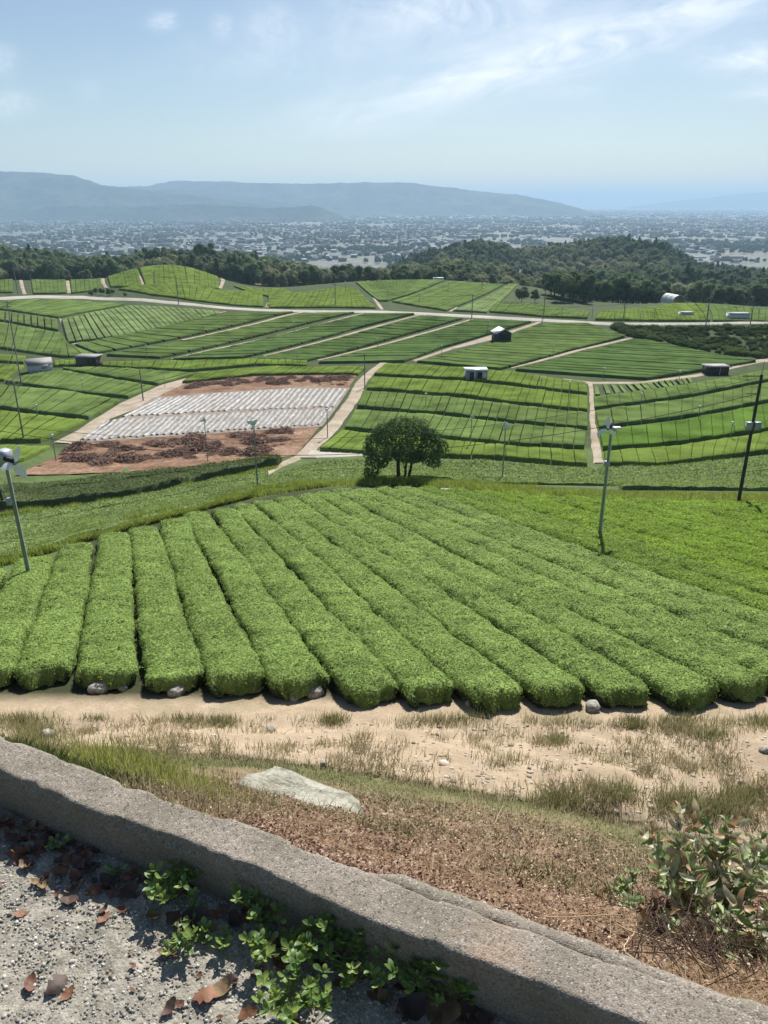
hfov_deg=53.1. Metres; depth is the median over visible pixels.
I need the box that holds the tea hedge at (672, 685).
[314,490,719,711]
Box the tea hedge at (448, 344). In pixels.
[382,343,452,346]
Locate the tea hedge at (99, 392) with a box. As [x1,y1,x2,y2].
[94,380,125,395]
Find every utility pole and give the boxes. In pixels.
[2,301,22,386]
[7,383,23,437]
[139,368,143,400]
[364,353,364,387]
[704,282,712,330]
[737,364,763,500]
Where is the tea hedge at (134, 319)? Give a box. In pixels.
[119,307,145,330]
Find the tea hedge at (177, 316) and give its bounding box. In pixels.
[163,307,184,321]
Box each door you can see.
[469,372,473,380]
[477,372,481,380]
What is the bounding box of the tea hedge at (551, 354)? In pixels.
[465,348,557,356]
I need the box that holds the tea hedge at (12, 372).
[0,365,23,381]
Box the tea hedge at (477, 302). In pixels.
[461,289,499,311]
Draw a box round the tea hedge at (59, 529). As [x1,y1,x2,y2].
[0,483,259,543]
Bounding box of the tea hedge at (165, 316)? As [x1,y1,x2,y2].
[151,306,175,323]
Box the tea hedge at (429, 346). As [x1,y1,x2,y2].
[371,345,444,349]
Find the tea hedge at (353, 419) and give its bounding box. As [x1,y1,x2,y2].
[345,410,362,430]
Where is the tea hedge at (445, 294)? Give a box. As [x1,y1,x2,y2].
[415,282,476,306]
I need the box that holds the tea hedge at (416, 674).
[232,503,455,708]
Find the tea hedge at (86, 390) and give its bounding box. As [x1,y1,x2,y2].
[81,378,113,393]
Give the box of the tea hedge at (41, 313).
[36,302,100,315]
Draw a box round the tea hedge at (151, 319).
[133,305,161,328]
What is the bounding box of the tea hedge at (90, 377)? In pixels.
[66,375,95,390]
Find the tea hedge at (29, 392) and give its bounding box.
[10,387,38,410]
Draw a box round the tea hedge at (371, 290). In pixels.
[360,281,384,301]
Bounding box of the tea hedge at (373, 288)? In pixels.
[364,281,387,301]
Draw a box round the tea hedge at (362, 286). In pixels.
[356,281,381,301]
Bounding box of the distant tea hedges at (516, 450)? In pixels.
[0,265,767,467]
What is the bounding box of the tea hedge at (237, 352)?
[190,351,265,354]
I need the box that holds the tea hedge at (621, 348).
[597,347,722,354]
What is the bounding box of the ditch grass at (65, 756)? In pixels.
[1,731,762,905]
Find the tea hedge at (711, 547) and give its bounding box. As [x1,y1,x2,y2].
[502,488,767,570]
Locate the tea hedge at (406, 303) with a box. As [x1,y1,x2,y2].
[405,282,464,304]
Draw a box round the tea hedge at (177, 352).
[122,349,187,355]
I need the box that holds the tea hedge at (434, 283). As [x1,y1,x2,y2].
[409,280,444,294]
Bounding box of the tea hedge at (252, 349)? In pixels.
[204,348,278,352]
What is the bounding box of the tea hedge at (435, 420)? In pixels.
[428,414,443,431]
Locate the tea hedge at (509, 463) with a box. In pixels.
[271,458,593,474]
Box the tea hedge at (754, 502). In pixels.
[742,500,767,506]
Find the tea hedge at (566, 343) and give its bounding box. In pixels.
[498,340,594,346]
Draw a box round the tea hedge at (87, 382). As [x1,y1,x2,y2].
[72,376,101,391]
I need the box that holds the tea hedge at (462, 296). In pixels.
[433,283,493,309]
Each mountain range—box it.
[0,171,343,217]
[0,204,341,220]
[112,181,599,215]
[142,189,370,216]
[627,192,767,208]
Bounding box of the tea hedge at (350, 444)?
[341,432,368,452]
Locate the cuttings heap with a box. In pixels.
[630,879,767,962]
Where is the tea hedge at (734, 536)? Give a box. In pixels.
[562,494,767,549]
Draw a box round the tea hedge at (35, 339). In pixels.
[26,328,44,353]
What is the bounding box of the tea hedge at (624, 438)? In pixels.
[616,426,632,449]
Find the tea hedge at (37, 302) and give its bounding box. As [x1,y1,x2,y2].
[9,299,53,311]
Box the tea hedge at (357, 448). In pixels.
[351,433,370,452]
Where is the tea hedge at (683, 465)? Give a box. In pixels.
[597,454,767,471]
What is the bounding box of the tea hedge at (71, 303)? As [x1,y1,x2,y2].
[27,301,84,313]
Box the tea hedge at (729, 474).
[608,469,767,480]
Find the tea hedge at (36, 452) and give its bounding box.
[18,445,49,462]
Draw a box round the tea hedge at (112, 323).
[99,310,123,334]
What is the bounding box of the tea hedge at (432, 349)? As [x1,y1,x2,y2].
[362,347,437,351]
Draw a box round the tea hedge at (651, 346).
[610,344,696,351]
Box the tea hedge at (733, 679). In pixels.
[331,487,766,701]
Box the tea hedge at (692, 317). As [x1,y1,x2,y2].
[675,303,695,321]
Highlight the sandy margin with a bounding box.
[54,374,205,443]
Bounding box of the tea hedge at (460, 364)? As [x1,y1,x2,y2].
[417,358,508,369]
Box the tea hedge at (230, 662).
[158,517,265,698]
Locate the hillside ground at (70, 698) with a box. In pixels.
[0,250,767,997]
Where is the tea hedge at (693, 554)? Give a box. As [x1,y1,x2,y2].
[473,489,767,581]
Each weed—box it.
[44,833,71,850]
[103,862,126,875]
[142,860,201,903]
[160,896,232,954]
[230,881,285,924]
[239,915,321,964]
[251,948,331,1023]
[302,912,368,949]
[313,935,402,987]
[371,942,449,993]
[416,973,478,1006]
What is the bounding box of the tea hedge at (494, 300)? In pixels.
[479,284,513,312]
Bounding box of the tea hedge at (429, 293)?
[401,281,460,303]
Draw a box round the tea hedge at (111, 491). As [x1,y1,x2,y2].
[0,456,279,512]
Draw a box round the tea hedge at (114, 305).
[52,303,124,318]
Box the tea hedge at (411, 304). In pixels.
[410,282,470,305]
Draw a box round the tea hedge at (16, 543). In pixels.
[0,496,213,550]
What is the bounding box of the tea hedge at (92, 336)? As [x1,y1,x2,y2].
[79,314,96,340]
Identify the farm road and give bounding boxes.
[0,295,767,324]
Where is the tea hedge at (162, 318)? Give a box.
[145,306,170,324]
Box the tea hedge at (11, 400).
[3,386,29,409]
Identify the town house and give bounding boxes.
[311,256,317,260]
[326,255,337,259]
[338,257,346,261]
[363,251,369,255]
[683,249,693,252]
[721,256,729,260]
[729,258,739,262]
[730,256,743,258]
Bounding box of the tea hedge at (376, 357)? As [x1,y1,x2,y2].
[333,356,417,359]
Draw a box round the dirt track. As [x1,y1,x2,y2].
[294,362,386,457]
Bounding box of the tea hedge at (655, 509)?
[593,495,767,539]
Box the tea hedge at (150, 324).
[128,305,154,327]
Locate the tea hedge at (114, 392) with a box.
[108,382,138,396]
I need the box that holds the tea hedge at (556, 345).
[491,342,585,348]
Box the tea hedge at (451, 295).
[422,283,482,307]
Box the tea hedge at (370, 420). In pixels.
[361,411,380,431]
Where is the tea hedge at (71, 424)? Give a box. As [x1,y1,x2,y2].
[34,418,86,442]
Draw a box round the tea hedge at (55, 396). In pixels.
[31,390,67,413]
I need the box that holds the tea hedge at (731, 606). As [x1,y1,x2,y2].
[394,485,767,627]
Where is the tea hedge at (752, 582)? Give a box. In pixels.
[445,487,767,595]
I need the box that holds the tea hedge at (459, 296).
[430,283,490,308]
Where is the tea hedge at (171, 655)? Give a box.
[128,524,204,693]
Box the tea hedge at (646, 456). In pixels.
[636,447,654,466]
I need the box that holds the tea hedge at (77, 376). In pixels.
[57,373,83,389]
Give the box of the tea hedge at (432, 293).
[403,281,463,304]
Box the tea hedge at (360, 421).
[353,410,371,431]
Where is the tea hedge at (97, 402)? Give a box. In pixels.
[72,396,110,418]
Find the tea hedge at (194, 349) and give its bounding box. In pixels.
[138,346,202,351]
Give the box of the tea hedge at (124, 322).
[109,308,135,332]
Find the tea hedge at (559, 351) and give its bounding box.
[473,345,566,353]
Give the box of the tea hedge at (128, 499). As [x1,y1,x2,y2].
[0,469,268,522]
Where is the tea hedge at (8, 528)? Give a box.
[0,478,264,532]
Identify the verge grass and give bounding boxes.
[0,465,278,517]
[0,488,260,567]
[243,474,767,502]
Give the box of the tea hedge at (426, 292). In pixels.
[396,281,455,302]
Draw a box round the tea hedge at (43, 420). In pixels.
[14,415,55,442]
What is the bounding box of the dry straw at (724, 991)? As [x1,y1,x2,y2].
[639,916,767,1005]
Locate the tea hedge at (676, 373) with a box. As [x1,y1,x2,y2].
[532,363,683,375]
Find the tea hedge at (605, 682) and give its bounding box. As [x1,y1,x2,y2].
[295,492,649,708]
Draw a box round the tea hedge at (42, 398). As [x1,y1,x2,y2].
[24,389,59,412]
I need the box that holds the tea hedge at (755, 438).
[744,433,760,455]
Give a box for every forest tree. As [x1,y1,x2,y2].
[0,268,7,279]
[19,265,37,279]
[26,260,37,267]
[31,264,43,278]
[35,261,54,278]
[36,268,51,278]
[49,268,59,279]
[54,263,66,278]
[61,267,72,279]
[64,261,76,278]
[73,262,81,272]
[79,269,92,278]
[98,263,111,276]
[105,257,122,274]
[184,253,195,266]
[193,262,205,271]
[198,254,211,262]
[211,257,221,277]
[212,254,232,264]
[217,264,229,279]
[222,262,239,281]
[230,264,249,283]
[232,255,238,282]
[242,259,261,284]
[248,273,261,284]
[257,260,278,271]
[274,273,287,286]
[285,269,296,284]
[296,268,309,285]
[306,264,323,284]
[312,271,324,284]
[339,274,346,282]
[347,271,356,281]
[383,274,390,279]
[395,271,408,279]
[399,269,411,279]
[410,268,422,278]
[434,270,448,279]
[435,266,443,276]
[502,279,512,284]
[514,285,530,302]
[530,289,539,299]
[540,271,551,294]
[542,269,562,281]
[543,274,554,297]
[552,273,572,301]
[552,273,577,301]
[568,269,583,300]
[573,267,594,299]
[573,272,597,302]
[575,277,586,301]
[587,281,600,300]
[589,288,597,300]
[598,280,615,301]
[601,274,617,301]
[609,285,619,302]
[610,271,632,302]
[614,283,627,302]
[623,282,645,303]
[636,276,653,303]
[641,283,657,303]
[650,276,661,303]
[650,286,664,302]
[656,282,670,302]
[685,279,703,302]
[686,287,701,302]
[700,279,717,302]
[707,290,718,303]
[713,284,729,303]
[722,285,743,302]
[730,288,745,304]
[736,285,745,304]
[745,286,752,305]
[747,296,764,305]
[749,283,767,305]
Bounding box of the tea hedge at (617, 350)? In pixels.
[589,348,740,359]
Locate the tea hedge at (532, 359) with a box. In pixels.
[448,352,538,361]
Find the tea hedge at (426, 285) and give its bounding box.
[407,279,438,295]
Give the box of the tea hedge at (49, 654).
[13,541,94,690]
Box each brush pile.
[56,454,71,459]
[62,439,92,450]
[62,443,85,451]
[66,452,95,462]
[87,456,113,466]
[88,452,114,461]
[95,440,123,446]
[104,450,118,456]
[111,451,145,463]
[117,444,134,451]
[130,453,154,458]
[134,445,145,450]
[141,439,163,445]
[148,440,178,447]
[157,448,187,457]
[171,446,190,450]
[172,435,206,444]
[182,430,208,440]
[183,384,200,388]
[183,454,198,458]
[186,381,210,386]
[188,441,220,452]
[202,439,224,448]
[205,380,217,384]
[208,448,221,452]
[215,446,242,453]
[221,379,236,385]
[226,376,239,381]
[226,430,258,438]
[236,443,273,456]
[238,379,251,383]
[239,434,270,445]
[254,375,271,380]
[258,444,274,451]
[264,428,283,433]
[264,436,272,442]
[266,378,283,384]
[268,435,293,441]
[275,426,294,434]
[286,375,297,378]
[309,376,327,381]
[326,376,343,380]
[336,373,355,378]
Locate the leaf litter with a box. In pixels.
[114,768,767,1005]
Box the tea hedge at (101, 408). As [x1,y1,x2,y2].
[80,398,120,419]
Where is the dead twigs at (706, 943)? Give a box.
[487,856,767,992]
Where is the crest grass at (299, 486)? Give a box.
[0,474,767,554]
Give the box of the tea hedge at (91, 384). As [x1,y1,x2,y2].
[76,377,106,392]
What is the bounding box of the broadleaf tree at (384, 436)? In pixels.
[362,415,448,478]
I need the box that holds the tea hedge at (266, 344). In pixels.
[229,342,300,346]
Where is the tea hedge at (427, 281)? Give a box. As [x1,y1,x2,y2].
[405,279,430,295]
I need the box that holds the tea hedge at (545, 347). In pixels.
[482,344,576,351]
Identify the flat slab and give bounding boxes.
[237,766,363,814]
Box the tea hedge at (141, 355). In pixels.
[107,352,172,358]
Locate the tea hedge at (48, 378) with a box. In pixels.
[37,369,62,387]
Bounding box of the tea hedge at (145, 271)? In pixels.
[139,265,154,286]
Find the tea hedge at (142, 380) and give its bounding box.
[140,371,174,382]
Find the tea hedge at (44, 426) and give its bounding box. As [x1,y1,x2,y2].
[21,417,64,442]
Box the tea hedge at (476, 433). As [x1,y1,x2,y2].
[469,419,485,442]
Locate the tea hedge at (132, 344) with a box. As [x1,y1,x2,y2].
[99,337,146,347]
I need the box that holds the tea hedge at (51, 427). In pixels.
[27,418,72,442]
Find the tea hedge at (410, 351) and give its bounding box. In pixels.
[352,350,431,354]
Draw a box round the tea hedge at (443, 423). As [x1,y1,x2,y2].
[435,416,451,437]
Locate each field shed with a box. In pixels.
[433,277,443,279]
[678,311,694,315]
[726,312,751,319]
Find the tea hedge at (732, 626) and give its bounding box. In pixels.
[374,486,767,650]
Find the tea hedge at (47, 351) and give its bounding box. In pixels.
[43,332,60,355]
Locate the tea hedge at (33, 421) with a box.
[8,415,44,442]
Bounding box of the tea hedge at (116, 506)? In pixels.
[0,475,267,526]
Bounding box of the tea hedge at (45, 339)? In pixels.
[35,330,53,354]
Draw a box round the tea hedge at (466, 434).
[460,418,477,440]
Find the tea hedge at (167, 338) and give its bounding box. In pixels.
[123,333,177,341]
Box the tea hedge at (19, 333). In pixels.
[11,325,25,351]
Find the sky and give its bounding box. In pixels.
[0,0,767,205]
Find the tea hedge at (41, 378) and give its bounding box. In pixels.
[32,370,55,386]
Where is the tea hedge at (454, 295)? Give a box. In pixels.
[425,283,485,307]
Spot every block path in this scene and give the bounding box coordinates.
[60,318,67,340]
[171,313,362,358]
[182,312,302,339]
[263,314,420,355]
[318,319,472,359]
[411,322,540,360]
[509,337,632,367]
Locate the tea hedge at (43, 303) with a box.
[13,299,64,311]
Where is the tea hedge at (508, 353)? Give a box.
[457,350,548,358]
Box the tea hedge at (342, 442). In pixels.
[330,431,359,451]
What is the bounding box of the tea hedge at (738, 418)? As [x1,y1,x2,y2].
[732,408,744,435]
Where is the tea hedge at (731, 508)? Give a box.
[682,499,767,519]
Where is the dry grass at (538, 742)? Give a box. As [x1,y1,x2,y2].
[1,708,767,834]
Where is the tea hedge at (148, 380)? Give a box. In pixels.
[144,371,180,383]
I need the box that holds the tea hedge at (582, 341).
[511,338,603,344]
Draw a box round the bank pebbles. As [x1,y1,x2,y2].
[0,722,767,824]
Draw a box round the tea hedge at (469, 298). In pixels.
[441,284,500,310]
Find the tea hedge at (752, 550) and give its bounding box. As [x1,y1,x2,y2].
[533,492,767,557]
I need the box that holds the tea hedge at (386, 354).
[341,353,423,357]
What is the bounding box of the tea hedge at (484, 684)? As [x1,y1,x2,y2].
[251,499,524,713]
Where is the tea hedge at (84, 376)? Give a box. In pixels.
[61,374,89,389]
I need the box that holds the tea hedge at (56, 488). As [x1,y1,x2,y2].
[2,456,281,494]
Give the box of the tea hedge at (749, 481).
[608,478,767,485]
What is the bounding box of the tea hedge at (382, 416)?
[370,411,388,432]
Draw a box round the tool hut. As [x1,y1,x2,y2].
[463,367,488,380]
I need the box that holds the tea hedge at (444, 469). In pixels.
[268,467,602,479]
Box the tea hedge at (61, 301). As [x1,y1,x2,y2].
[18,299,69,312]
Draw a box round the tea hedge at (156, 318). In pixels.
[139,305,165,325]
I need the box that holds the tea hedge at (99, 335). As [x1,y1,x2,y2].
[84,313,103,338]
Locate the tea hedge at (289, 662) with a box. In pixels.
[182,510,330,700]
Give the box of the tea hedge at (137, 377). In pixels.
[131,370,164,381]
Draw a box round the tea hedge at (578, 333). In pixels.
[515,330,624,337]
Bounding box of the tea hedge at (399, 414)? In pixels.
[387,412,406,432]
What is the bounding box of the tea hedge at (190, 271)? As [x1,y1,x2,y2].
[185,266,194,286]
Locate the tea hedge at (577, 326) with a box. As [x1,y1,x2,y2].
[532,325,600,327]
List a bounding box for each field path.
[19,280,25,293]
[66,279,70,292]
[100,278,107,287]
[219,278,224,288]
[268,456,300,474]
[372,297,383,309]
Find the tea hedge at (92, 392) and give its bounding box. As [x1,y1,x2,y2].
[88,379,118,394]
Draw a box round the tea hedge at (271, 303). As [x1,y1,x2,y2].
[267,291,292,305]
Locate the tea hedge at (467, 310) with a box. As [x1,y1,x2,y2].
[466,285,506,311]
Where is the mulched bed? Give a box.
[78,387,349,441]
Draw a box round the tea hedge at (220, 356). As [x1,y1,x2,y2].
[172,354,253,359]
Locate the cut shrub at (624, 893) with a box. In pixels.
[608,865,652,908]
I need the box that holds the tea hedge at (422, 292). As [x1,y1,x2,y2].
[394,281,452,302]
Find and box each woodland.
[0,234,767,289]
[1,241,767,304]
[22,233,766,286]
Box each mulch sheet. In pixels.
[81,419,109,438]
[89,419,116,439]
[95,418,123,439]
[102,419,128,438]
[110,418,134,437]
[117,418,142,437]
[123,398,160,416]
[123,417,148,436]
[130,417,154,436]
[131,398,167,415]
[137,417,160,436]
[139,397,172,414]
[144,416,166,435]
[145,396,179,414]
[151,416,173,434]
[152,396,186,414]
[156,416,178,434]
[157,396,190,414]
[163,415,185,434]
[166,395,196,413]
[171,415,191,433]
[173,394,204,413]
[175,414,198,434]
[179,394,208,412]
[182,415,203,432]
[186,393,215,412]
[192,393,220,411]
[192,414,210,431]
[198,392,226,411]
[198,414,215,431]
[201,413,222,432]
[206,392,232,411]
[207,413,227,431]
[212,392,238,411]
[213,412,233,431]
[218,392,243,410]
[222,412,239,430]
[223,391,249,410]
[228,412,244,429]
[231,391,254,409]
[234,412,250,428]
[239,390,261,409]
[240,411,257,428]
[244,411,262,428]
[245,390,266,409]
[251,390,272,409]
[255,411,268,426]
[257,390,278,409]
[259,410,274,428]
[264,389,283,408]
[264,410,280,427]
[269,410,286,427]
[270,388,290,408]
[276,388,294,408]
[276,410,291,426]
[281,389,300,407]
[282,410,297,426]
[287,410,302,425]
[289,388,306,407]
[293,409,308,425]
[294,388,311,407]
[300,388,318,407]
[300,409,312,424]
[305,409,319,424]
[307,388,323,407]
[311,409,325,424]
[313,388,329,406]
[319,408,331,424]
[320,388,335,406]
[325,388,340,406]
[332,388,345,405]
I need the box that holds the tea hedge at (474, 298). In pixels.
[443,284,503,310]
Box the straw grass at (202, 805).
[48,735,373,823]
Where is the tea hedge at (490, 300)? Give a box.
[474,284,511,312]
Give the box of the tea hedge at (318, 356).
[268,353,326,358]
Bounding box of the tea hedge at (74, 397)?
[46,392,84,415]
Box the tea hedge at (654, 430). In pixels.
[646,422,662,446]
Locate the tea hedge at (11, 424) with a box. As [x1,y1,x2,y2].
[0,413,26,442]
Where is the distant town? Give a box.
[0,209,767,256]
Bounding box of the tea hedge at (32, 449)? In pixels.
[15,446,41,461]
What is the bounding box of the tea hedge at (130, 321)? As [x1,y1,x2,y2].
[114,307,141,331]
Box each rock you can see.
[39,728,53,737]
[87,681,107,693]
[119,685,127,691]
[167,685,185,696]
[266,725,275,731]
[289,694,298,701]
[307,685,324,698]
[585,700,599,712]
[758,745,767,753]
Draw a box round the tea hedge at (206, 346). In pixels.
[154,343,214,348]
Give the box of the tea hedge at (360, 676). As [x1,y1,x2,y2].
[210,507,398,708]
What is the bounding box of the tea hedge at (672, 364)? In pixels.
[555,357,702,366]
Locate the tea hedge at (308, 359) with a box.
[256,356,316,361]
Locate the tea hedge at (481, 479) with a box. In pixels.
[264,471,609,482]
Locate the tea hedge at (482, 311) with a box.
[481,284,515,312]
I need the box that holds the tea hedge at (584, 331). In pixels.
[521,328,618,333]
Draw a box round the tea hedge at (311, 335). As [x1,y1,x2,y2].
[267,334,331,337]
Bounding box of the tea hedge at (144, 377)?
[135,370,169,382]
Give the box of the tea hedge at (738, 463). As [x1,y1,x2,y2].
[598,458,767,474]
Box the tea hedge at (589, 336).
[514,333,620,340]
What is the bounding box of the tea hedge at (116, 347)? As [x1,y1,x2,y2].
[89,339,129,350]
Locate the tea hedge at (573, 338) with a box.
[513,335,612,342]
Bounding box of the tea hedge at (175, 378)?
[154,372,194,384]
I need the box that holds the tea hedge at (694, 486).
[618,482,767,490]
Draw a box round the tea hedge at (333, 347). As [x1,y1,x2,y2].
[300,345,356,351]
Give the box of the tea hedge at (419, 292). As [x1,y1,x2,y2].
[392,281,449,302]
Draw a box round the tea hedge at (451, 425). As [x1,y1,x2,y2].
[441,417,460,439]
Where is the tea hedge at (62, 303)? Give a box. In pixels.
[22,300,78,313]
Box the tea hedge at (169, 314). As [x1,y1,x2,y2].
[157,306,179,322]
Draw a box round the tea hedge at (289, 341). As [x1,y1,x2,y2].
[242,339,311,343]
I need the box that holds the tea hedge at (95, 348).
[75,342,112,353]
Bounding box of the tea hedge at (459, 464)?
[268,461,598,477]
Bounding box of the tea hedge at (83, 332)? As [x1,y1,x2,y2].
[73,315,89,341]
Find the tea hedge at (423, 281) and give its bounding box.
[404,279,428,296]
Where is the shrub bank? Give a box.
[608,321,767,358]
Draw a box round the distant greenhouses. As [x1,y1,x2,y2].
[0,223,766,260]
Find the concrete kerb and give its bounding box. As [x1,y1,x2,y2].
[0,736,767,1023]
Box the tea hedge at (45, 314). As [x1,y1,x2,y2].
[42,302,104,316]
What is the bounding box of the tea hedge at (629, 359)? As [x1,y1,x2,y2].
[561,355,732,365]
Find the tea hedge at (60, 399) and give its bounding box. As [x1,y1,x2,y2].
[39,391,76,414]
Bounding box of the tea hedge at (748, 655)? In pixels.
[354,487,767,692]
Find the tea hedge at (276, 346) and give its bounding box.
[218,345,289,349]
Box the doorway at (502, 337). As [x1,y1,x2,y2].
[500,335,508,340]
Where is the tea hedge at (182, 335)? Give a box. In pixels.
[135,331,191,338]
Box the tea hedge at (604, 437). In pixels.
[600,429,617,450]
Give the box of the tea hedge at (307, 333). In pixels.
[280,331,341,335]
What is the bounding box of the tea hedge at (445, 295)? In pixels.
[417,282,477,306]
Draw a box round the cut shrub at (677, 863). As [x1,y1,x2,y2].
[634,794,767,966]
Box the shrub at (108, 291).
[105,288,111,294]
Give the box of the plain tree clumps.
[0,217,767,263]
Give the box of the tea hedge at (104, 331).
[89,312,110,337]
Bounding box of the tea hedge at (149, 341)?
[112,335,161,344]
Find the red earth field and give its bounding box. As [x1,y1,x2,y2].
[15,373,356,474]
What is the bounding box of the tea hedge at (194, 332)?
[145,328,205,335]
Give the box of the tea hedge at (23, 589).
[0,555,53,687]
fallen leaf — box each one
[0,817,8,822]
[6,833,20,842]
[6,850,24,858]
[7,842,19,849]
[11,845,29,858]
[13,910,27,916]
[17,819,36,829]
[19,859,31,867]
[22,816,29,824]
[24,971,36,990]
[30,834,36,840]
[31,839,43,849]
[31,877,43,883]
[32,850,40,855]
[36,824,44,831]
[37,840,47,848]
[37,878,50,887]
[45,974,67,995]
[51,864,68,873]
[53,854,63,862]
[57,848,70,853]
[60,895,78,903]
[60,984,73,1000]
[62,853,72,863]
[64,878,83,891]
[69,867,80,880]
[70,883,77,889]
[71,854,85,868]
[71,874,86,881]
[74,845,83,851]
[76,861,101,871]
[77,850,92,859]
[89,884,101,894]
[91,877,97,882]
[92,845,99,852]
[97,911,109,922]
[98,902,107,912]
[99,873,120,887]
[105,889,118,898]
[116,904,126,913]
[120,880,136,899]
[122,872,131,879]
[129,869,140,876]
[131,892,139,897]
[132,864,141,873]
[143,872,154,880]
[146,906,159,918]
[157,948,175,957]
[161,996,175,1015]
[166,911,189,925]
[175,999,183,1006]
[176,906,208,932]
[192,986,217,1003]
[196,971,201,978]
[209,909,224,919]
[212,973,232,996]
[219,903,230,912]
[227,909,241,926]
[232,973,238,981]
[238,1004,258,1020]
[240,908,247,921]
[250,964,263,976]
[273,937,285,945]
[273,955,287,967]
[292,1019,301,1023]
[313,958,324,965]
[331,950,342,960]
[331,977,345,987]
[367,990,376,997]
[377,987,391,1002]
[393,982,405,989]
[397,991,427,1020]
[401,1015,407,1022]
[421,987,460,1023]
[460,997,489,1023]
[474,1011,492,1021]
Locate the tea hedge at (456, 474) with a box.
[266,470,603,481]
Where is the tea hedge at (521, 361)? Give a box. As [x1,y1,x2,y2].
[439,354,529,364]
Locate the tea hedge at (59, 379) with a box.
[47,371,72,388]
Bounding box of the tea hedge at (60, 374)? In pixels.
[42,370,66,387]
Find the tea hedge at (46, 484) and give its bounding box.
[0,453,282,492]
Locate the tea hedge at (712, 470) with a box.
[603,464,767,478]
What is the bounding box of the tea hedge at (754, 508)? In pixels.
[710,498,767,513]
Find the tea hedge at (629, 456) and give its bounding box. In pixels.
[620,448,638,465]
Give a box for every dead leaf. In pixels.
[516,880,523,889]
[618,934,627,942]
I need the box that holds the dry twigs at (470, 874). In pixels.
[263,796,767,1001]
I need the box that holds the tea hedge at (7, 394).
[0,386,18,408]
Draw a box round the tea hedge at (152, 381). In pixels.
[149,372,188,384]
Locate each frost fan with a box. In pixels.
[0,446,29,570]
[49,433,56,460]
[200,417,207,460]
[246,419,257,486]
[470,414,474,442]
[502,421,510,474]
[596,417,621,532]
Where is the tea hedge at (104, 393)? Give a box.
[101,381,131,396]
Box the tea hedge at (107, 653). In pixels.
[75,530,140,689]
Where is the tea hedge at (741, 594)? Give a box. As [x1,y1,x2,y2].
[417,485,767,610]
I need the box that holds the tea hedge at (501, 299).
[484,284,519,312]
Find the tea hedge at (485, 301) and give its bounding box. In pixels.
[468,285,507,312]
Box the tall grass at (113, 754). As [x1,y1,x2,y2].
[34,722,276,811]
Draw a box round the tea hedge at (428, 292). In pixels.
[398,281,459,303]
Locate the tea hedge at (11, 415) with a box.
[0,411,17,431]
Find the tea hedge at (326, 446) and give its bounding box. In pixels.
[320,430,349,451]
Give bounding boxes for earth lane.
[567,358,767,383]
[588,382,603,462]
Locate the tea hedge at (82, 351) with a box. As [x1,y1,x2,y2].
[68,342,93,353]
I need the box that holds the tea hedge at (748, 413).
[743,407,754,434]
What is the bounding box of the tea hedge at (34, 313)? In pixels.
[31,301,92,314]
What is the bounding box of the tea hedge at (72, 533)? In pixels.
[0,486,255,556]
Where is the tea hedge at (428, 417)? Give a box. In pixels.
[414,413,433,435]
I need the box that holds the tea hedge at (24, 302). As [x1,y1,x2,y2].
[4,299,41,310]
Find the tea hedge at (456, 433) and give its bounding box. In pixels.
[450,417,468,439]
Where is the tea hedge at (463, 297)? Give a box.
[435,284,494,309]
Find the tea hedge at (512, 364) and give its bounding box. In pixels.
[430,356,519,366]
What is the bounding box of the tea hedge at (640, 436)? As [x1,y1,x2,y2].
[631,424,647,447]
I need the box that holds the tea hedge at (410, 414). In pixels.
[396,413,415,434]
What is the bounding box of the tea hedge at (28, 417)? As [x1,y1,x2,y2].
[1,413,36,442]
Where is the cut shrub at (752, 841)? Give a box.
[708,828,767,907]
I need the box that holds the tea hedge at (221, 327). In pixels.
[167,324,230,329]
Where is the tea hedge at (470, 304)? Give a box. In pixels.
[456,284,508,311]
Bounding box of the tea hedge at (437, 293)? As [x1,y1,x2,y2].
[408,282,467,304]
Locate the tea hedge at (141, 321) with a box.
[123,306,150,329]
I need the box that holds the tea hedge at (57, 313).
[47,303,113,317]
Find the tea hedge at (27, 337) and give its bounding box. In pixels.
[19,327,35,352]
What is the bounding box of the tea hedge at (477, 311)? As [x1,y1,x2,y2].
[476,284,512,312]
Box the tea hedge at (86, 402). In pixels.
[63,395,101,417]
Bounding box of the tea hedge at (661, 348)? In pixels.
[602,345,706,351]
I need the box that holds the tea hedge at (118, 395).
[115,383,145,397]
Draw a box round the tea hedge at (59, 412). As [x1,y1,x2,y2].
[55,394,91,416]
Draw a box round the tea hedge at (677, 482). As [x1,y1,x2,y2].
[615,481,767,486]
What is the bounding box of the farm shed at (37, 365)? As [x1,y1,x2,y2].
[25,357,52,373]
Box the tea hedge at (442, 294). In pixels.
[413,282,473,305]
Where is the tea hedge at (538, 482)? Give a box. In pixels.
[262,472,616,485]
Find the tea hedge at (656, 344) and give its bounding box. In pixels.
[616,342,680,346]
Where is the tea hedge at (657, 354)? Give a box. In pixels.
[581,350,755,361]
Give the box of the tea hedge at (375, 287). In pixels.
[369,281,388,300]
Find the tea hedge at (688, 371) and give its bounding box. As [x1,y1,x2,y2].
[540,361,696,373]
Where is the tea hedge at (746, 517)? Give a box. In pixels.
[656,498,767,525]
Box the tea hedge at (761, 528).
[625,497,767,533]
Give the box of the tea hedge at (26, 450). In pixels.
[20,446,36,454]
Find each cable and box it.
[2,394,755,455]
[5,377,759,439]
[15,260,306,283]
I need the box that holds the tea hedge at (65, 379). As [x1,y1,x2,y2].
[51,372,78,388]
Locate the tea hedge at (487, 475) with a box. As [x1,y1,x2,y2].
[265,468,604,480]
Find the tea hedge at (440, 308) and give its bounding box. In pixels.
[438,284,497,309]
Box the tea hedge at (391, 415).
[381,412,397,430]
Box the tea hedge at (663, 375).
[524,365,671,377]

